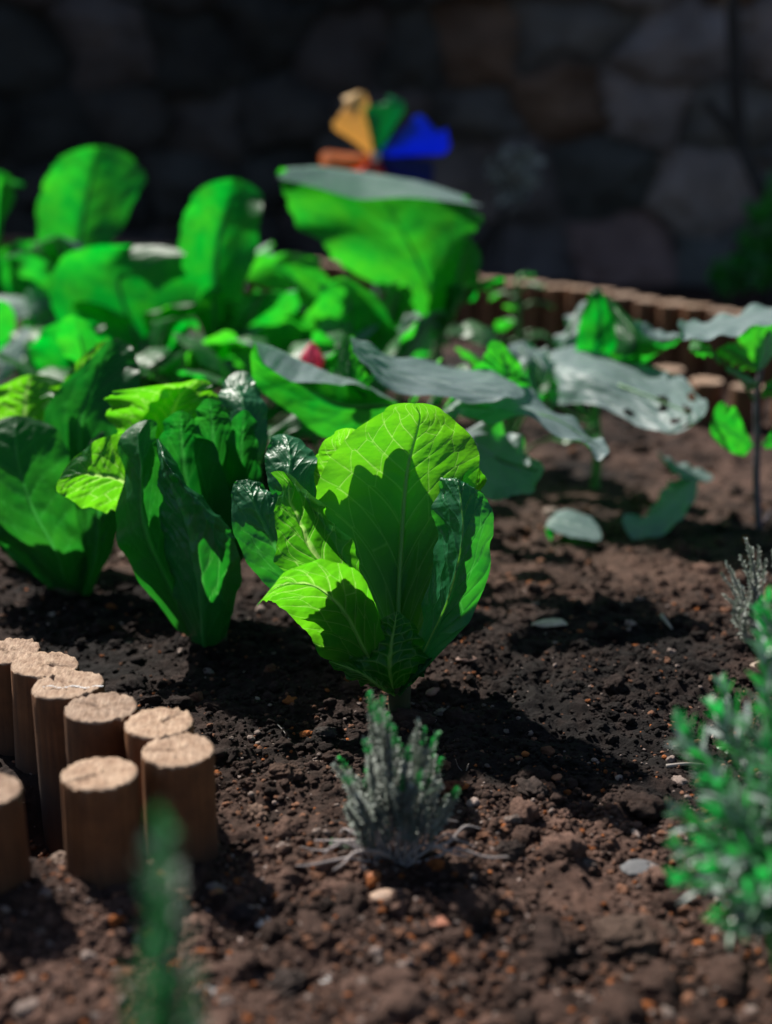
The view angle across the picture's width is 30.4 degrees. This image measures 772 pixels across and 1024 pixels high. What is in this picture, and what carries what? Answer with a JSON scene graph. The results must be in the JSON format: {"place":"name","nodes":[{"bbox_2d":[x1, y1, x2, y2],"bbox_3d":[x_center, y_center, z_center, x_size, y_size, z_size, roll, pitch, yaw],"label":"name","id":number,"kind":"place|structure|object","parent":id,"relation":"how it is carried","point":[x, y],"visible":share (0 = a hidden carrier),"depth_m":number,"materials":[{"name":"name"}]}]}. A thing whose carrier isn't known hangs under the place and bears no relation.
{"place":"outdoors","nodes":[
{"label":"outdoors","id":0,"kind":"place"},
{"bbox_2d":[0,0,771,286],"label":"stone wall","id":1,"kind":"structure","parent":0,"point":[599,107],"depth_m":3.76,"materials":[{"name":"grey stone"}]},
{"bbox_2d":[0,280,771,1023],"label":"soil ground","id":2,"kind":"structure","parent":0,"point":[650,476],"depth_m":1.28,"materials":[{"name":"brown soil"}]},
{"bbox_2d":[0,236,5,291],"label":"log post","id":3,"kind":"object","parent":2,"relation":"on","point":[2,289],"visible":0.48,"depth_m":3.62,"materials":[{"name":"brown wood"}]},
{"bbox_2d":[4,237,23,246],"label":"log post","id":4,"kind":"object","parent":2,"relation":"on","point":[8,241],"visible":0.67,"depth_m":3.58,"materials":[{"name":"brown wood"}]},
{"bbox_2d":[0,300,30,383],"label":"leafy plant","id":5,"kind":"object","parent":2,"relation":"on","point":[14,349],"visible":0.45,"depth_m":1.98,"materials":[{"name":"green plant"}]},
{"bbox_2d":[0,773,31,894],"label":"log post","id":6,"kind":"object","parent":2,"relation":"on","point":[15,868],"visible":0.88,"depth_m":0.92,"materials":[{"name":"brown wood"}]},
{"bbox_2d":[4,317,31,377],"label":"leafy plant","id":7,"kind":"object","parent":2,"relation":"on","point":[24,324],"visible":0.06,"depth_m":2.36,"materials":[{"name":"green plant"}]},
{"bbox_2d":[0,638,40,755],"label":"log post","id":8,"kind":"object","parent":2,"relation":"on","point":[11,650],"visible":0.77,"depth_m":1.15,"materials":[{"name":"brown wood"}]},
{"bbox_2d":[11,651,79,774],"bbox_3d":[-0.271,0.206,1.149,0.054,0.185,0.052,1,17,0],"label":"log post","id":9,"kind":"object","parent":2,"relation":"on","point":[28,670],"visible":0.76,"depth_m":1.12,"materials":[{"name":"brown wood"}]},
{"bbox_2d":[48,850,64,862],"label":"soil clod","id":10,"kind":"object","parent":2,"relation":"on","point":[58,856],"visible":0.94,"depth_m":0.99,"materials":[{"name":"grey stone"}]},
{"bbox_2d":[31,670,104,854],"bbox_3d":[-0.241,0.218,1.109,0.055,0.185,0.054,-1,16,0],"label":"log post","id":11,"kind":"object","parent":2,"relation":"on","point":[49,703],"visible":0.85,"depth_m":1.08,"materials":[{"name":"brown wood"}]},
{"bbox_2d":[49,685,102,687],"bbox_3d":[-0.237,0.133,1.078,0.046,0.001,0.006,0,17,0],"label":"snail trail","id":12,"kind":"object","parent":11,"relation":"on","point":[77,686],"visible":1,"depth_m":1.08,"materials":[{"name":"white liquid"}]},
{"bbox_2d":[0,337,139,596],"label":"lettuce plant","id":13,"kind":"object","parent":2,"relation":"on","point":[51,537],"visible":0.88,"depth_m":1.46,"materials":[{"name":"green plant"}]},
{"bbox_2d":[0,146,146,327],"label":"cabbage plant","id":14,"kind":"object","parent":2,"relation":"on","point":[88,197],"visible":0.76,"depth_m":2.22,"materials":[{"name":"green plant"}]},
{"bbox_2d":[0,315,169,381],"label":"leafy plant","id":15,"kind":"object","parent":2,"relation":"on","point":[78,338],"visible":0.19,"depth_m":1.72,"materials":[{"name":"green plant"}]},
{"bbox_2d":[0,285,192,370],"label":"leafy plant","id":16,"kind":"object","parent":2,"relation":"on","point":[34,302],"visible":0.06,"depth_m":2.16,"materials":[{"name":"green plant"}]},
{"bbox_2d":[64,692,137,767],"bbox_3d":[-0.211,0.230,1.075,0.054,0.184,0.055,1,18,0],"label":"log post","id":17,"kind":"object","parent":2,"relation":"on","point":[94,725],"visible":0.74,"depth_m":1.03,"materials":[{"name":"brown wood"}]},
{"bbox_2d":[61,757,143,889],"bbox_3d":[-0.192,0.261,0.977,0.052,0.182,0.054,0,16,0],"label":"log post","id":18,"kind":"object","parent":2,"relation":"on","point":[102,821],"visible":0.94,"depth_m":0.94,"materials":[{"name":"brown wood"}]},
{"bbox_2d":[111,241,121,244],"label":"log post","id":19,"kind":"object","parent":2,"relation":"on","point":[116,242],"visible":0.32,"depth_m":3.49,"materials":[{"name":"brown wood"}]},
{"bbox_2d":[11,287,223,382],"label":"leafy plant","id":20,"kind":"object","parent":2,"relation":"on","point":[46,317],"visible":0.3,"depth_m":2.02,"materials":[{"name":"green plant"}]},
{"bbox_2d":[124,243,142,244],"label":"log post","id":21,"kind":"object","parent":2,"relation":"on","point":[134,244],"visible":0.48,"depth_m":3.48,"materials":[{"name":"brown wood"}]},
{"bbox_2d":[124,707,193,834],"bbox_3d":[-0.163,0.236,1.050,0.050,0.186,0.052,-1,18,0],"label":"log post","id":22,"kind":"object","parent":2,"relation":"on","point":[142,728],"visible":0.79,"depth_m":1.02,"materials":[{"name":"brown wood"}]},
{"bbox_2d":[56,371,267,647],"bbox_3d":[-0.203,0.015,1.376,0.176,0.278,0.226,3,17,10],"label":"lettuce plant","id":23,"kind":"object","parent":2,"relation":"on","point":[163,469],"visible":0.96,"depth_m":1.30,"materials":[{"name":"green plant"}]},
{"bbox_2d":[28,178,299,387],"bbox_3d":[-0.299,-0.241,1.960,0.351,0.408,0.291,0,17,0],"label":"cabbage plant","id":24,"kind":"object","parent":2,"relation":"on","point":[218,244],"visible":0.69,"depth_m":2.01,"materials":[{"name":"green plant"}]},
{"bbox_2d":[117,802,212,1023],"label":"herb sprig","id":25,"kind":"object","parent":2,"relation":"on","point":[164,992],"visible":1,"depth_m":0.51,"materials":[{"name":"green plant"}]},
{"bbox_2d":[141,732,218,867],"bbox_3d":[-0.144,0.251,1.005,0.052,0.184,0.052,0,16,0],"label":"log post","id":26,"kind":"object","parent":2,"relation":"on","point":[178,777],"visible":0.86,"depth_m":0.97,"materials":[{"name":"brown wood"}]},
{"bbox_2d":[69,330,298,435],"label":"leafy plant","id":27,"kind":"object","parent":2,"relation":"on","point":[222,337],"visible":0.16,"depth_m":1.90,"materials":[{"name":"green plant"}]},
{"bbox_2d":[198,986,216,998],"bbox_3d":[-0.105,0.282,0.835,0.018,0.003,0.012,-14,22,-38],"label":"stone chip","id":28,"kind":"object","parent":2,"relation":"on","point":[212,990],"visible":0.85,"depth_m":0.83,"materials":[{"name":"grey stone"}]},
{"bbox_2d":[208,888,223,894],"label":"pebble","id":29,"kind":"object","parent":2,"relation":"on","point":[216,890],"visible":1,"depth_m":0.96,"materials":[{"name":"stone"}]},
{"bbox_2d":[189,242,272,334],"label":"leafy plant","id":30,"kind":"object","parent":2,"relation":"on","point":[263,249],"visible":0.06,"depth_m":2.43,"materials":[{"name":"green plant"}]},
{"bbox_2d":[243,279,250,293],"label":"log post","id":31,"kind":"object","parent":2,"relation":"on","point":[247,289],"visible":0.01,"depth_m":3.27,"materials":[{"name":"brown wood"}]},
{"bbox_2d":[247,802,267,822],"bbox_3d":[-0.096,0.224,1.056,0.013,0.011,0.025,-7,18,-21],"label":"soil clod","id":32,"kind":"object","parent":2,"relation":"on","point":[257,812],"visible":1,"depth_m":1.05,"materials":[{"name":"beige soil"}]},
{"bbox_2d":[251,284,266,292],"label":"log post","id":33,"kind":"object","parent":2,"relation":"on","point":[262,289],"visible":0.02,"depth_m":3.24,"materials":[{"name":"brown wood"}]},
{"bbox_2d":[174,331,344,481],"bbox_3d":[-0.184,-0.104,1.800,0.296,0.239,0.264,0,17,0],"label":"leafy plant","id":34,"kind":"object","parent":2,"relation":"on","point":[206,355],"visible":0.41,"depth_m":1.83,"materials":[{"name":"green plant"}]},
{"bbox_2d":[255,917,269,925],"bbox_3d":[-0.079,0.268,0.931,0.013,0.004,0.010,0,17,0],"label":"stone chip","id":35,"kind":"object","parent":2,"relation":"on","point":[261,921],"visible":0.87,"depth_m":0.93,"materials":[{"name":"grey stone"}]},
{"bbox_2d":[264,965,307,999],"bbox_3d":[-0.062,0.289,0.865,0.021,0.014,0.040,7,18,22],"label":"soil clod","id":36,"kind":"object","parent":2,"relation":"on","point":[290,983],"visible":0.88,"depth_m":0.86,"materials":[{"name":"brown soil"}]},
{"bbox_2d":[267,763,306,781],"bbox_3d":[-0.078,0.202,1.100,0.032,0.017,0.024,-13,21,-36],"label":"soil clod","id":37,"kind":"object","parent":2,"relation":"on","point":[281,771],"visible":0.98,"depth_m":1.09,"materials":[{"name":"brown soil"}]},
{"bbox_2d":[209,304,378,438],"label":"leafy plant","id":38,"kind":"object","parent":2,"relation":"on","point":[284,334],"visible":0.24,"depth_m":1.95,"materials":[{"name":"green plant"}]},
{"bbox_2d":[300,343,323,455],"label":"pink flower","id":39,"kind":"object","parent":2,"relation":"on","point":[312,354],"visible":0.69,"depth_m":1.73,"materials":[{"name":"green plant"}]},
{"bbox_2d":[314,726,337,737],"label":"soil clod","id":40,"kind":"object","parent":2,"relation":"on","point":[327,732],"visible":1,"depth_m":1.18,"materials":[{"name":"grey soil"}]},
{"bbox_2d":[320,262,340,279],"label":"log post","id":41,"kind":"object","parent":2,"relation":"on","point":[330,270],"visible":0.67,"depth_m":3.11,"materials":[{"name":"brown wood"}]},
{"bbox_2d":[257,316,416,421],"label":"leafy plant","id":42,"kind":"object","parent":2,"relation":"on","point":[328,324],"visible":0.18,"depth_m":1.89,"materials":[{"name":"green plant"}]},
{"bbox_2d":[339,265,357,283],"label":"log post","id":43,"kind":"object","parent":2,"relation":"on","point":[347,273],"visible":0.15,"depth_m":3.08,"materials":[{"name":"brown wood"}]},
{"bbox_2d":[254,288,451,373],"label":"leafy plant","id":44,"kind":"object","parent":2,"relation":"on","point":[297,317],"visible":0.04,"depth_m":2.14,"materials":[{"name":"green plant"}]},
{"bbox_2d":[231,403,493,712],"bbox_3d":[-0.018,0.054,1.213,0.216,0.282,0.196,-5,18,-16],"label":"lettuce plant","id":45,"kind":"object","parent":2,"relation":"on","point":[365,548],"visible":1,"depth_m":1.21,"materials":[{"name":"green plant"}]},
{"bbox_2d":[358,276,373,292],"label":"log post","id":46,"kind":"object","parent":2,"relation":"on","point":[368,285],"visible":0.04,"depth_m":3.05,"materials":[{"name":"brown wood"}]},
{"bbox_2d":[364,870,380,880],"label":"pebble","id":47,"kind":"object","parent":2,"relation":"on","point":[373,873],"visible":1,"depth_m":0.96,"materials":[{"name":"orange stone"}]},
{"bbox_2d":[247,166,504,409],"bbox_3d":[-0.021,-0.271,2.027,0.374,0.424,0.212,0,17,0],"label":"cabbage plant","id":48,"kind":"object","parent":2,"relation":"on","point":[406,246],"visible":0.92,"depth_m":2.04,"materials":[{"name":"green plant"}]},
{"bbox_2d":[378,289,384,300],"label":"log post","id":49,"kind":"object","parent":2,"relation":"on","point":[381,295],"visible":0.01,"depth_m":3.03,"materials":[{"name":"brown wood"}]},
{"bbox_2d":[369,888,399,899],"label":"pebble","id":50,"kind":"object","parent":2,"relation":"on","point":[384,894],"visible":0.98,"depth_m":0.94,"materials":[{"name":"beige stone"}]},
{"bbox_2d":[320,91,449,295],"bbox_3d":[-0.002,-0.488,2.587,0.234,0.533,0.038,0,17,0],"label":"pinwheel","id":51,"kind":"object","parent":2,"relation":"on","point":[359,121],"visible":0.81,"depth_m":2.52},
{"bbox_2d":[296,690,508,870],"bbox_3d":[0.008,0.185,0.974,0.145,0.137,0.061,-2,17,-7],"label":"plant","id":52,"kind":"object","parent":2,"relation":"on","point":[396,784],"visible":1,"depth_m":0.97,"materials":[{"name":"grey plant"}]},
{"bbox_2d":[395,324,461,402],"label":"leafy plant","id":53,"kind":"object","parent":2,"relation":"on","point":[454,329],"visible":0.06,"depth_m":2.40,"materials":[{"name":"green plant"}]},
{"bbox_2d":[250,334,608,500],"bbox_3d":[0.045,-0.049,1.538,0.374,0.287,0.154,0,17,0],"label":"cabbage plant","id":54,"kind":"object","parent":2,"relation":"on","point":[492,391],"visible":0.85,"depth_m":1.52,"materials":[{"name":"green plant"}]},
{"bbox_2d":[425,687,439,695],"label":"pebble","id":55,"kind":"object","parent":2,"relation":"on","point":[433,691],"visible":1,"depth_m":1.26,"materials":[{"name":"grey stone"}]},
{"bbox_2d":[410,358,468,405],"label":"leafy plant","id":56,"kind":"object","parent":2,"relation":"on","point":[435,400],"visible":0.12,"depth_m":1.68,"materials":[{"name":"green plant"}]},
{"bbox_2d":[430,915,453,928],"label":"pebble","id":57,"kind":"object","parent":2,"relation":"on","point":[441,922],"visible":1,"depth_m":0.91,"materials":[{"name":"pink stone"}]},
{"bbox_2d":[444,312,457,340],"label":"log post","id":58,"kind":"object","parent":2,"relation":"on","point":[454,322],"depth_m":2.95,"materials":[{"name":"brown wood"}]},
{"bbox_2d":[438,780,464,794],"bbox_3d":[0.049,0.211,1.087,0.025,0.011,0.014,-4,17,-12],"label":"soil clod","id":59,"kind":"object","parent":2,"relation":"on","point":[449,786],"visible":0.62,"depth_m":1.08,"materials":[{"name":"brown soil"}]},
{"bbox_2d":[455,656,476,662],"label":"pebble","id":60,"kind":"object","parent":2,"relation":"on","point":[473,659],"visible":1,"depth_m":1.31,"materials":[{"name":"beige stone"}]},
{"bbox_2d":[457,275,482,338],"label":"log post","id":61,"kind":"object","parent":2,"relation":"on","point":[467,311],"visible":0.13,"depth_m":2.91,"materials":[{"name":"brown wood"}]},
{"bbox_2d":[458,350,513,432],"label":"pepper seedling","id":62,"kind":"object","parent":2,"relation":"on","point":[504,428],"visible":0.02,"depth_m":2.05,"materials":[{"name":"green plant"}]},
{"bbox_2d":[479,277,500,341],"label":"log post","id":63,"kind":"object","parent":2,"relation":"on","point":[489,313],"visible":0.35,"depth_m":2.88,"materials":[{"name":"brown wood"}]},
{"bbox_2d":[492,910,506,918],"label":"pebble","id":64,"kind":"object","parent":2,"relation":"on","point":[496,913],"visible":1,"depth_m":0.92,"materials":[{"name":"brown stone"}]},
{"bbox_2d":[494,839,525,863],"bbox_3d":[0.088,0.241,1.008,0.025,0.015,0.032,0,17,0],"label":"soil clod","id":65,"kind":"object","parent":2,"relation":"on","point":[513,851],"visible":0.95,"depth_m":1.00,"materials":[{"name":"brown soil"}]},
{"bbox_2d":[500,279,525,345],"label":"log post","id":66,"kind":"object","parent":2,"relation":"on","point":[509,332],"visible":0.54,"depth_m":2.85,"materials":[{"name":"brown wood"}]},
{"bbox_2d":[485,134,546,277],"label":"wall weed","id":67,"kind":"object","parent":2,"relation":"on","point":[520,161],"depth_m":3.51,"materials":[{"name":"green plant"}]},
{"bbox_2d":[489,272,558,426],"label":"pepper seedling","id":68,"kind":"object","parent":2,"relation":"on","point":[504,324],"visible":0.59,"depth_m":2.21,"materials":[{"name":"green plant"}]},
{"bbox_2d":[456,320,601,453],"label":"leafy plant","id":69,"kind":"object","parent":2,"relation":"on","point":[477,333],"visible":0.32,"depth_m":1.87,"materials":[{"name":"green plant"}]},
{"bbox_2d":[515,776,547,798],"bbox_3d":[0.111,0.211,1.085,0.024,0.013,0.032,0,17,0],"label":"soil clod","id":70,"kind":"object","parent":2,"relation":"on","point":[533,786],"visible":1,"depth_m":1.08,"materials":[{"name":"soil"}]},
{"bbox_2d":[522,281,548,348],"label":"log post","id":71,"kind":"object","parent":2,"relation":"on","point":[533,316],"visible":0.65,"depth_m":2.82,"materials":[{"name":"brown wood"}]},
{"bbox_2d":[531,618,567,627],"bbox_3d":[0.163,0.112,1.423,0.036,0.007,0.021,-4,17,-13],"label":"stone chip","id":72,"kind":"object","parent":2,"relation":"on","point":[551,622],"visible":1,"depth_m":1.42,"materials":[{"name":"grey stone"}]},
{"bbox_2d":[551,774,561,780],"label":"pebble","id":73,"kind":"object","parent":2,"relation":"on","point":[556,777],"visible":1,"depth_m":1.12,"materials":[{"name":"brown stone"}]},
{"bbox_2d":[544,284,571,350],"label":"log post","id":74,"kind":"object","parent":2,"relation":"on","point":[557,300],"visible":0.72,"depth_m":2.79,"materials":[{"name":"brown wood"}]},
{"bbox_2d":[545,509,601,540],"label":"fallen leaf","id":75,"kind":"object","parent":2,"relation":"on","point":[571,523],"visible":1,"depth_m":1.68,"materials":[{"name":"green plant"}]},
{"bbox_2d":[567,285,592,314],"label":"log post","id":76,"kind":"object","parent":2,"relation":"on","point":[577,295],"visible":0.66,"depth_m":2.74,"materials":[{"name":"brown wood"}]},
{"bbox_2d":[590,288,614,298],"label":"log post","id":77,"kind":"object","parent":2,"relation":"on","point":[607,292],"visible":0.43,"depth_m":2.69,"materials":[{"name":"brown wood"}]},
{"bbox_2d":[508,288,706,489],"bbox_3d":[0.275,-0.118,1.761,0.185,0.289,0.344,-11,20,-32],"label":"cabbage plant","id":78,"kind":"object","parent":2,"relation":"on","point":[602,353],"visible":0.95,"depth_m":1.76,"materials":[{"name":"green plant"}]},
{"bbox_2d":[612,408,635,417],"bbox_3d":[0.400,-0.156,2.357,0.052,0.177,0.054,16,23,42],"label":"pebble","id":79,"kind":"object","parent":2,"relation":"on","point":[628,412],"depth_m":2.33,"materials":[{"name":"grey stone"}]},
{"bbox_2d":[612,292,637,319],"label":"log post","id":80,"kind":"object","parent":2,"relation":"on","point":[625,301],"visible":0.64,"depth_m":2.65,"materials":[{"name":"brown wood"}]},
{"bbox_2d":[592,912,679,964],"bbox_3d":[0.162,0.272,0.911,0.059,0.024,0.054,0,17,0],"label":"soil clod","id":81,"kind":"object","parent":2,"relation":"on","point":[630,936],"visible":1,"depth_m":0.90,"materials":[{"name":"soil"}]},
{"bbox_2d":[619,859,658,875],"bbox_3d":[0.178,0.250,0.999,0.029,0.005,0.023,0,17,0],"label":"pebble","id":82,"kind":"object","parent":2,"relation":"on","point":[634,867],"visible":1,"depth_m":1.00,"materials":[{"name":"grey stone"}]},
{"bbox_2d":[634,297,660,366],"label":"log post","id":83,"kind":"object","parent":2,"relation":"on","point":[646,309],"visible":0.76,"depth_m":2.61,"materials":[{"name":"brown wood"}]},
{"bbox_2d":[622,477,697,539],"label":"fallen leaf","id":84,"kind":"object","parent":2,"relation":"on","point":[668,509],"visible":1,"depth_m":1.70,"materials":[{"name":"green plant"}]},
{"bbox_2d":[659,613,672,629],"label":"dry twig","id":85,"kind":"object","parent":2,"relation":"on","point":[663,618],"visible":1,"depth_m":1.42,"materials":[{"name":"grey wood"}]},
{"bbox_2d":[654,365,683,411],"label":"log post","id":86,"kind":"object","parent":2,"relation":"on","point":[678,370],"visible":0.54,"depth_m":2.27,"materials":[{"name":"brown wood"}]},
{"bbox_2d":[655,300,685,365],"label":"log post","id":87,"kind":"object","parent":2,"relation":"on","point":[670,313],"visible":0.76,"depth_m":2.58,"materials":[{"name":"brown wood"}]},
{"bbox_2d":[666,762,702,767],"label":"dry twig","id":88,"kind":"object","parent":2,"relation":"on","point":[676,764],"visible":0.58,"depth_m":1.12,"materials":[{"name":"grey wood"}]},
{"bbox_2d":[658,453,712,482],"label":"fallen leaf","id":89,"kind":"object","parent":2,"relation":"on","point":[685,471],"visible":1,"depth_m":1.76,"materials":[{"name":"green plant"}]},
{"bbox_2d":[679,303,710,383],"bbox_3d":[0.556,-0.257,2.573,0.051,0.238,0.049,-1,17,-2],"label":"log post","id":90,"kind":"object","parent":2,"relation":"on","point":[691,363],"visible":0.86,"depth_m":2.54,"materials":[{"name":"brown wood"}]},
{"bbox_2d":[634,303,771,529],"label":"broccoli seedling","id":91,"kind":"object","parent":2,"relation":"on","point":[728,431],"visible":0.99,"depth_m":1.66,"materials":[{"name":"green plant"}]},
{"bbox_2d":[688,376,722,426],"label":"log post","id":92,"kind":"object","parent":2,"relation":"on","point":[709,390],"visible":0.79,"depth_m":2.22,"materials":[{"name":"brown wood"}]},
{"bbox_2d":[662,585,771,962],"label":"rosemary bush","id":93,"kind":"object","parent":2,"relation":"on","point":[744,858],"visible":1,"depth_m":0.82,"materials":[{"name":"green plant"}]},
{"bbox_2d":[704,308,736,388],"bbox_3d":[0.592,-0.242,2.531,0.050,0.238,0.050,1,17,4],"label":"log post","id":94,"kind":"object","parent":2,"relation":"on","point":[714,368],"visible":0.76,"depth_m":2.50,"materials":[{"name":"brown wood"}]},
{"bbox_2d":[716,736,747,759],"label":"weed seedling","id":95,"kind":"object","parent":2,"relation":"on","point":[721,748],"visible":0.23,"depth_m":1.14,"materials":[{"name":"green plant"}]},
{"bbox_2d":[702,0,771,304],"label":"wall shrub","id":96,"kind":"object","parent":2,"relation":"on","point":[752,261],"visible":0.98,"depth_m":3.31,"materials":[{"name":"green plant"}]},
{"bbox_2d":[729,311,757,390],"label":"log post","id":97,"kind":"object","parent":2,"relation":"on","point":[752,374],"visible":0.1,"depth_m":2.46,"materials":[{"name":"brown wood"}]},
{"bbox_2d":[720,537,771,645],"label":"thyme plant","id":98,"kind":"object","parent":2,"relation":"on","point":[741,605],"visible":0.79,"depth_m":1.34,"materials":[{"name":"grey plant"}]},
{"bbox_2d":[729,383,764,434],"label":"log post","id":99,"kind":"object","parent":2,"relation":"on","point":[740,401],"visible":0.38,"depth_m":2.17,"materials":[{"name":"brown wood"}]},
{"bbox_2d":[761,358,771,399],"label":"log post","id":100,"kind":"object","parent":2,"relation":"on","point":[767,374],"visible":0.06,"depth_m":2.42,"materials":[{"name":"brown wood"}]}
]}

